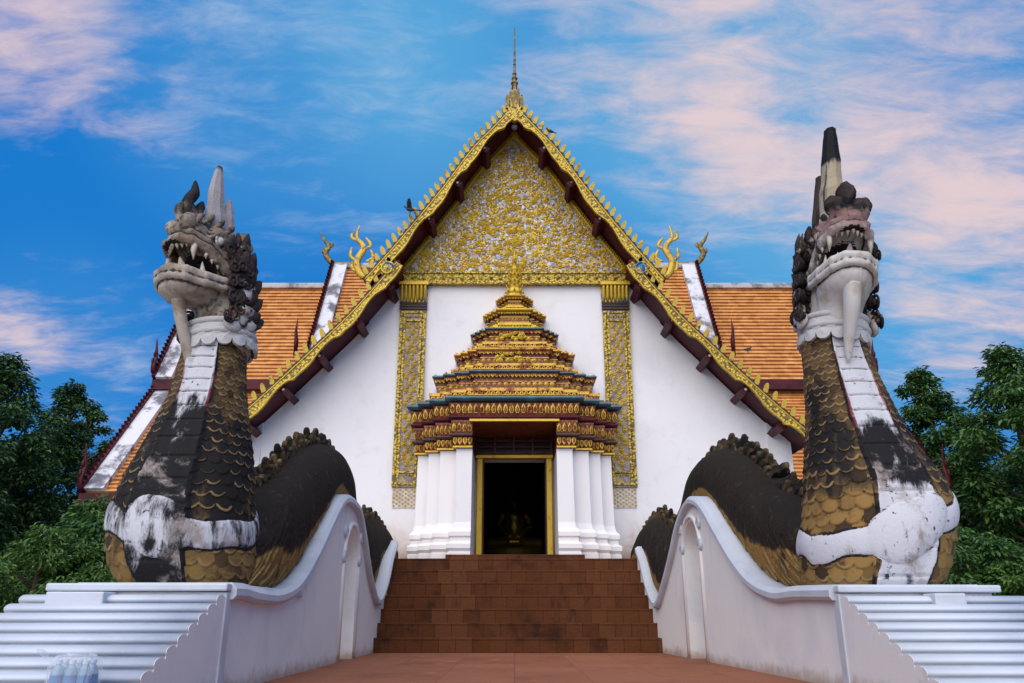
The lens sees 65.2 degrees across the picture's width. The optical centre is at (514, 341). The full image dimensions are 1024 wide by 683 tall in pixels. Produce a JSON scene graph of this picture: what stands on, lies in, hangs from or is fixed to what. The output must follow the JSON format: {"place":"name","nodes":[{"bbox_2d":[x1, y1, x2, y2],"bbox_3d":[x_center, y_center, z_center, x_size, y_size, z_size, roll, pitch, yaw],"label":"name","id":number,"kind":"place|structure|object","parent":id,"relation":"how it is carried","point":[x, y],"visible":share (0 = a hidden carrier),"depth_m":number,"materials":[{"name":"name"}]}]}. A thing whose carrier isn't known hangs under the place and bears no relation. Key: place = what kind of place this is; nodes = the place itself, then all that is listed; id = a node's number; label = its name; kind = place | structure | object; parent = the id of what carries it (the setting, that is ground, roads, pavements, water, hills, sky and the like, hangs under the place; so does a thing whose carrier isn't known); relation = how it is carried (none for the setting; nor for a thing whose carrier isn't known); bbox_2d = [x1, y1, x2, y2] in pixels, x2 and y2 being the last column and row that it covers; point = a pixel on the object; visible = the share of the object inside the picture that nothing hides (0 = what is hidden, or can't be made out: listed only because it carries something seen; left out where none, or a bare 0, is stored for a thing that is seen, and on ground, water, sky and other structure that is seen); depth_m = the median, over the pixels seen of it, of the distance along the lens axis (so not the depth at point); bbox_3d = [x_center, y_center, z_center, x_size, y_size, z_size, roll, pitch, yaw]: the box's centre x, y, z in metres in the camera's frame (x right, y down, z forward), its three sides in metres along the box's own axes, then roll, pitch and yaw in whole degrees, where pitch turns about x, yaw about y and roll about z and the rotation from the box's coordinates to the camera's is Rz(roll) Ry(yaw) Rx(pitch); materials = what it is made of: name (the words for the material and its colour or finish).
{"place":"outdoors","nodes":[
{"label":"outdoors","id":0,"kind":"place"},
{"bbox_2d":[0,0,1023,524],"label":"sky","id":1,"kind":"structure","parent":0,"point":[696,118],"materials":[{"name":"blue"}]},
{"bbox_2d":[263,653,811,682],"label":"plaza","id":2,"kind":"structure","parent":0,"point":[518,668],"depth_m":7.62,"materials":[{"name":"tile"}]},
{"bbox_2d":[0,583,302,682],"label":"pedestal","id":3,"kind":"object","parent":2,"relation":"on","point":[151,637],"visible":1,"depth_m":4.88,"materials":[{"name":"white paint"}]},
{"bbox_2d":[48,659,98,682],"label":"bottle pack","id":4,"kind":"object","parent":3,"relation":"on","point":[82,671],"visible":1,"depth_m":3.97,"materials":[{"name":"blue plastic"}]},
{"bbox_2d":[104,165,397,587],"bbox_3d":[-2.564,1.418,10.121,1.195,4.020,8.395,0,-19,0],"label":"naga statue","id":5,"kind":"object","parent":3,"relation":"on","point":[198,496],"visible":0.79,"depth_m":6.51,"materials":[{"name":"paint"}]},
{"bbox_2d":[73,494,398,682],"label":"balustrade wall","id":6,"kind":"structure","parent":2,"relation":"on","point":[332,615],"depth_m":7.96,"materials":[{"name":"white paint"}]},
{"bbox_2d":[373,554,662,652],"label":"staircase","id":7,"kind":"structure","parent":2,"relation":"on","point":[514,603],"depth_m":12.05,"materials":[{"name":"tile"}]},
{"bbox_2d":[635,496,842,682],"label":"balustrade wall","id":8,"kind":"structure","parent":2,"relation":"on","point":[721,597],"depth_m":8.27,"materials":[{"name":"white paint"}]},
{"bbox_2d":[833,585,1023,682],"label":"pedestal","id":9,"kind":"object","parent":2,"relation":"on","point":[930,633],"visible":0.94,"depth_m":5.24,"materials":[{"name":"white paint"}]},
{"bbox_2d":[630,126,959,591],"bbox_3d":[2.814,1.172,10.401,1.302,4.743,8.089,1,-19,-3],"label":"naga statue","id":10,"kind":"object","parent":9,"relation":"on","point":[869,498],"visible":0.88,"depth_m":6.88,"materials":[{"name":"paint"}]},
{"bbox_3d":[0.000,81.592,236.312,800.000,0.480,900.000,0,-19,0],"label":"ground","id":11,"kind":"structure","parent":0,"visible":0},
{"bbox_2d":[0,433,25,565],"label":"broadleaf tree","id":12,"kind":"object","parent":11,"relation":"on","point":[4,538],"visible":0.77,"depth_m":17.64,"materials":[{"name":"green plant"}]},
{"bbox_2d":[0,352,71,605],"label":"broadleaf tree","id":13,"kind":"object","parent":11,"relation":"on","point":[15,414],"visible":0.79,"depth_m":19.27,"materials":[{"name":"green plant"}]},
{"bbox_2d":[0,378,98,609],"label":"broadleaf tree","id":14,"kind":"object","parent":11,"relation":"on","point":[70,400],"visible":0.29,"depth_m":22.38,"materials":[{"name":"green plant"}]},
{"bbox_2d":[0,493,112,593],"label":"shrub","id":15,"kind":"object","parent":11,"relation":"on","point":[87,522],"visible":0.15,"depth_m":14.87,"materials":[{"name":"green plant"}]},
{"bbox_2d":[0,521,116,612],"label":"shrub","id":16,"kind":"object","parent":11,"relation":"on","point":[35,549],"visible":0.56,"depth_m":13.41,"materials":[{"name":"green plant"}]},
{"bbox_2d":[22,510,99,584],"bbox_3d":[-9.846,5.235,19.735,3.814,4.283,3.878,0,-19,0],"label":"broadleaf tree","id":17,"kind":"object","parent":11,"relation":"on","point":[58,530],"depth_m":19.29,"materials":[{"name":"green plant"}]},
{"bbox_2d":[29,399,115,525],"bbox_3d":[-13.451,5.217,24.648,3.460,7.077,3.321,0,-19,0],"label":"broadleaf tree","id":18,"kind":"object","parent":11,"relation":"on","point":[91,420],"visible":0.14,"depth_m":25.43,"materials":[{"name":"green plant"}]},
{"bbox_2d":[77,27,951,557],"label":"temple hall","id":19,"kind":"structure","parent":11,"relation":"on","point":[497,323],"depth_m":15.82,"materials":[{"name":"white paint"}]},
{"bbox_2d":[404,198,420,214],"bbox_3d":[-2.028,-2.609,15.771,0.323,0.214,0.425,-15,-24,38],"label":"pigeon","id":20,"kind":"object","parent":19,"relation":"on","point":[409,208],"visible":1,"depth_m":15.73,"materials":[{"name":"grey"}]},
{"bbox_2d":[483,469,484,553],"bbox_3d":[-0.608,3.351,15.552,0.045,1.820,0.600,0,-19,0],"label":"door leaf","id":21,"kind":"structure","parent":19,"relation":"in","point":[484,469],"depth_m":15.60,"materials":[{"name":"brown wood"}]},
{"bbox_2d":[485,488,543,553],"bbox_3d":[0.000,4.678,19.854,1.900,2.114,1.520,0,-19,0],"label":"seated statue","id":22,"kind":"object","parent":19,"relation":"in","point":[514,540],"visible":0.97,"depth_m":19.62,"materials":[{"name":"gold metal"}]},
{"bbox_2d":[544,469,545,553],"bbox_3d":[0.607,3.351,15.552,0.045,1.820,0.600,0,-19,0],"label":"door leaf","id":23,"kind":"structure","parent":19,"relation":"in","point":[544,469],"depth_m":15.60,"materials":[{"name":"brown wood"}]},
{"bbox_2d":[893,365,1020,582],"bbox_3d":[10.916,3.856,20.120,3.667,6.726,2.927,0,-19,0],"label":"broadleaf tree","id":24,"kind":"object","parent":11,"relation":"on","point":[921,413],"visible":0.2,"depth_m":20.54,"materials":[{"name":"green plant"}]},
{"bbox_2d":[932,341,1023,561],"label":"broadleaf tree","id":25,"kind":"object","parent":11,"relation":"on","point":[1006,390],"visible":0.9,"depth_m":17.14,"materials":[{"name":"green plant"}]},
{"bbox_2d":[943,523,1023,595],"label":"shrub","id":26,"kind":"object","parent":11,"relation":"on","point":[985,555],"visible":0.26,"depth_m":13.92,"materials":[{"name":"green plant"}]},
{"bbox_2d":[944,421,1023,502],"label":"broadleaf tree","id":27,"kind":"object","parent":11,"relation":"on","point":[990,458],"depth_m":24.75,"materials":[{"name":"green plant"}]},
{"bbox_2d":[950,513,1023,581],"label":"shrub","id":28,"kind":"object","parent":11,"relation":"on","point":[976,524],"visible":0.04,"depth_m":17.38,"materials":[{"name":"green plant"}]},
{"bbox_2d":[981,557,1023,595],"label":"shrub","id":29,"kind":"object","parent":11,"relation":"on","point":[1011,577],"visible":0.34,"depth_m":13.31,"materials":[{"name":"green plant"}]},
{"bbox_2d":[986,427,1023,517],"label":"broadleaf tree","id":30,"kind":"object","parent":11,"relation":"on","point":[998,468],"visible":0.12,"depth_m":20.68,"materials":[{"name":"green plant"}]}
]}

